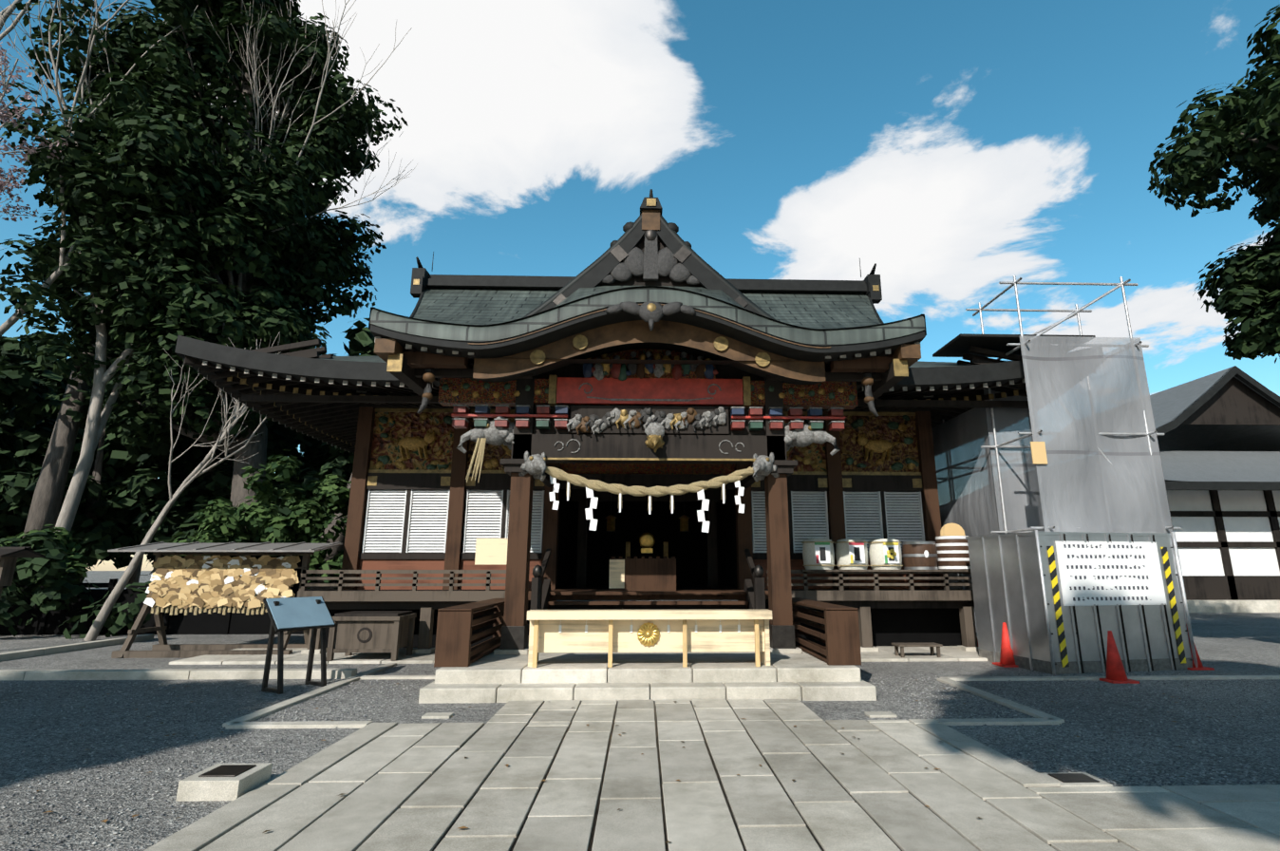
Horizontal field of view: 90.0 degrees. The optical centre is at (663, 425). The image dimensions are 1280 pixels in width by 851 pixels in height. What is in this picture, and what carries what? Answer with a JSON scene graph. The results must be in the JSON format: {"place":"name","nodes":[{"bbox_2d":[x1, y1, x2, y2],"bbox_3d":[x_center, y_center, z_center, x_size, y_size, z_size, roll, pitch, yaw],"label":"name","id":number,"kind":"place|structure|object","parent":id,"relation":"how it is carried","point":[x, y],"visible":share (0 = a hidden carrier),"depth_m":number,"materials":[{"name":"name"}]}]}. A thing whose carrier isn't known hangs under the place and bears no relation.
{"place":"outdoors","nodes":[
{"label":"outdoors","id":0,"kind":"place"},
{"bbox_2d":[0,570,1279,850],"bbox_3d":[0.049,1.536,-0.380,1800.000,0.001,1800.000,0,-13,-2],"label":"gravel ground","id":1,"kind":"structure","parent":0,"point":[1236,643],"depth_m":6.98,"materials":[{"name":"grey gravel"}]},
{"bbox_2d":[0,545,45,598],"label":"notice hut","id":2,"kind":"object","parent":1,"relation":"on","point":[9,555],"visible":1,"depth_m":12.49,"materials":[{"name":"brown wood"}]},
{"bbox_2d":[0,41,68,223],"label":"bare plum tree","id":3,"kind":"object","parent":1,"relation":"on","point":[4,119],"visible":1,"depth_m":18.77,"materials":[{"name":"brown plant"}]},
{"bbox_2d":[0,0,235,337],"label":"bare tree","id":4,"kind":"object","parent":1,"relation":"on","point":[12,319],"visible":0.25,"depth_m":20.84,"materials":[{"name":"grey plant"}]},
{"bbox_2d":[0,578,338,635],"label":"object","id":5,"kind":"object","parent":1,"relation":"on","point":[48,623],"visible":0.17,"depth_m":16.08,"materials":[{"name":"brown wood"}]},
{"bbox_2d":[83,332,280,640],"bbox_3d":[-11.398,1.205,16.012,3.262,7.922,2.840,-4,-13,15],"label":"bare tree","id":6,"kind":"object","parent":1,"relation":"on","point":[94,630],"visible":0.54,"depth_m":15.49,"materials":[{"name":"grey plant"}]},
{"bbox_2d":[22,352,352,588],"bbox_3d":[-15.304,1.842,21.307,11.446,9.081,1.095,0,-13,0],"label":"tree trunk","id":7,"kind":"object","parent":1,"relation":"on","point":[47,498],"visible":0.21,"depth_m":21.36,"materials":[{"name":"brown plant"}]},
{"bbox_2d":[0,318,377,639],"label":"bushes","id":8,"kind":"object","parent":1,"relation":"on","point":[301,497],"visible":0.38,"depth_m":23.92,"materials":[{"name":"green plant"}]},
{"bbox_2d":[0,0,408,539],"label":"tree","id":9,"kind":"object","parent":1,"relation":"on","point":[162,183],"visible":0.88,"depth_m":21.77,"materials":[{"name":"green plant"}]},
{"bbox_2d":[7,0,416,531],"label":"tall bare tree","id":10,"kind":"object","parent":1,"relation":"on","point":[97,419],"visible":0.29,"depth_m":21.25,"materials":[{"name":"grey plant"}]},
{"bbox_2d":[107,541,342,658],"bbox_3d":[-8.609,3.358,12.554,3.850,2.171,1.221,0,-13,-2],"label":"ema rack","id":11,"kind":"object","parent":1,"relation":"on","point":[206,576],"visible":0.98,"depth_m":12.45,"materials":[{"name":"brown wood"}]},
{"bbox_2d":[261,596,336,694],"bbox_3d":[-5.051,3.005,8.856,0.506,1.205,0.840,-7,-15,29],"label":"information board","id":12,"kind":"object","parent":1,"relation":"on","point":[297,613],"visible":0.92,"depth_m":8.87,"materials":[{"name":"metal"}]},
{"bbox_2d":[169,635,987,703],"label":"stone platform","id":13,"kind":"structure","parent":1,"relation":"on","point":[491,677],"depth_m":8.23,"materials":[{"name":"stone"}]},
{"bbox_2d":[326,610,416,660],"bbox_3d":[-5.229,3.766,11.513,1.220,0.780,0.860,0,-13,-2],"label":"wooden chest","id":14,"kind":"object","parent":13,"relation":"on","point":[350,632],"visible":0.96,"depth_m":11.18,"materials":[{"name":"brown wood"}]},
{"bbox_2d":[433,598,504,667],"bbox_3d":[-2.831,3.178,10.117,0.440,0.732,3.430,0,-13,-2],"label":"barrier","id":15,"kind":"object","parent":13,"relation":"on","point":[456,638],"visible":0.83,"depth_m":8.51,"materials":[{"name":"brown wood"}]},
{"bbox_2d":[296,390,978,654],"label":"shrine building","id":16,"kind":"structure","parent":13,"relation":"on","point":[426,535],"depth_m":13.82,"materials":[{"name":"brown wood"}]},
{"bbox_2d":[174,335,1028,453],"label":"roof eaves","id":17,"kind":"object","parent":16,"relation":"attached to","point":[307,392],"visible":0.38,"depth_m":12.48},
{"bbox_2d":[220,353,1011,399],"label":"hall roof wings","id":18,"kind":"object","parent":16,"relation":"on","point":[917,364],"visible":0.02,"depth_m":13.07},
{"bbox_2d":[384,284,913,331],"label":"hall roof","id":19,"kind":"structure","parent":16,"relation":"on","point":[497,306],"depth_m":16.10,"materials":[{"name":"grey tile"}]},
{"bbox_2d":[368,188,926,416],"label":"hall roof edges","id":20,"kind":"object","parent":19,"relation":"attached to","point":[649,251],"visible":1,"depth_m":10.00,"materials":[{"name":"grey metal"}]},
{"bbox_2d":[801,522,970,571],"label":"sake barrels","id":21,"kind":"object","parent":16,"relation":"on","point":[947,550],"visible":0.96,"depth_m":12.65,"materials":[{"name":"white wood"}]},
{"bbox_2d":[386,348,908,654],"bbox_3d":[-0.263,1.181,11.664,7.920,5.310,4.691,0,-13,-2],"label":"shrine porch","id":22,"kind":"object","parent":13,"relation":"on","point":[621,413],"visible":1,"depth_m":10.50,"materials":[{"name":"brown wood"}]},
{"bbox_2d":[527,609,771,667],"bbox_3d":[-0.184,2.860,8.667,3.220,0.715,0.700,0,-13,-2],"label":"box","id":23,"kind":"object","parent":13,"relation":"on","point":[611,631],"visible":1,"depth_m":8.55,"materials":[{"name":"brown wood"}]},
{"bbox_2d":[791,597,861,665],"bbox_3d":[2.366,3.213,10.274,0.440,0.732,3.430,0,-13,-2],"label":"barrier","id":24,"kind":"object","parent":13,"relation":"on","point":[839,637],"visible":0.75,"depth_m":8.67,"materials":[{"name":"brown wood"}]},
{"bbox_2d":[891,641,942,657],"bbox_3d":[4.620,4.088,11.651,0.800,0.222,0.360,0,-13,-2],"label":"bench","id":25,"kind":"object","parent":13,"relation":"on","point":[931,645],"visible":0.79,"depth_m":11.56,"materials":[{"name":"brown wood"}]},
{"bbox_2d":[4,662,1236,842],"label":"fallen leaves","id":26,"kind":"object","parent":1,"relation":"on","point":[104,820],"visible":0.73,"depth_m":5.89,"materials":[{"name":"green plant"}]},
{"bbox_2d":[0,634,1279,729],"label":"kerb strips","id":27,"kind":"object","parent":1,"relation":"on","point":[348,675],"visible":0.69,"depth_m":9.43,"materials":[{"name":"stone"}]},
{"bbox_2d":[175,711,1112,801],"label":"drain covers","id":28,"kind":"object","parent":1,"relation":"on","point":[224,781],"visible":0.85,"depth_m":4.67,"materials":[{"name":"concrete"}]},
{"bbox_2d":[992,621,1018,667],"bbox_3d":[5.846,3.720,10.901,0.380,0.700,0.380,0,-13,-2],"label":"traffic cone","id":29,"kind":"object","parent":1,"relation":"on","point":[1007,659],"visible":0.81,"depth_m":10.81,"materials":[{"name":"red plastic"}]},
{"bbox_2d":[932,275,1181,589],"bbox_3d":[7.239,1.534,15.758,3.550,7.100,9.025,0,-13,-2],"label":"scaffold frame","id":30,"kind":"object","parent":1,"relation":"on","point":[959,345],"visible":0.19,"depth_m":12.34,"materials":[{"name":"silver metal"}]},
{"bbox_2d":[931,335,1186,632],"bbox_3d":[7.686,2.096,15.634,2.403,5.750,8.998,0,-13,-2],"label":"scaffold sheet","id":31,"kind":"object","parent":30,"relation":"attached to","point":[1082,392],"visible":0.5,"depth_m":11.79,"materials":[{"name":"grey fabric"}]},
{"bbox_2d":[1030,441,1047,464],"bbox_3d":[6.702,0.487,11.431,0.260,0.400,0.020,0,-13,-2],"label":"sign","id":32,"kind":"object","parent":31,"relation":"attached to","point":[1038,452],"visible":0.93,"depth_m":11.42,"materials":[{"name":"beige paper"}]},
{"bbox_2d":[965,529,1197,675],"bbox_3d":[7.194,3.022,11.237,2.729,2.210,1.795,3,-13,-11],"label":"site hoarding","id":33,"kind":"object","parent":1,"relation":"on","point":[1060,602],"visible":0.94,"depth_m":10.46,"materials":[{"name":"metal"}]},
{"bbox_2d":[1099,630,1139,683],"bbox_3d":[6.594,3.377,9.381,0.380,0.700,0.380,0,-13,-2],"label":"traffic cone","id":34,"kind":"object","parent":1,"relation":"on","point":[1116,673],"visible":0.96,"depth_m":9.29,"materials":[{"name":"red plastic"}]},
{"bbox_2d":[1185,623,1214,670],"bbox_3d":[8.707,3.651,10.597,0.380,0.700,0.380,0,-13,-2],"label":"traffic cone","id":35,"kind":"object","parent":1,"relation":"on","point":[1200,667],"visible":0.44,"depth_m":10.42,"materials":[{"name":"red plastic"}]},
{"bbox_2d":[1147,4,1279,363],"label":"evergreen tree","id":36,"kind":"object","parent":1,"relation":"on","point":[1240,130],"visible":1,"depth_m":11.19,"materials":[{"name":"green plant"}]},
{"bbox_2d":[0,0,1279,570],"label":"sky","id":37,"kind":"structure","parent":0,"point":[958,149],"materials":[{"name":"blue"}]},
{"bbox_2d":[143,698,1279,850],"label":"paving path","id":38,"kind":"structure","parent":0,"point":[876,785],"depth_m":4.52,"materials":[{"name":"stone"}]},
{"bbox_2d":[1166,489,1279,612],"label":"hall building","id":39,"kind":"structure","parent":0,"point":[1228,542],"depth_m":25.19,"materials":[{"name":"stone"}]},
{"bbox_2d":[1149,365,1279,489],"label":"hall roof","id":40,"kind":"structure","parent":39,"relation":"on","point":[1220,429],"depth_m":28.45,"materials":[{"name":"grey tile"}]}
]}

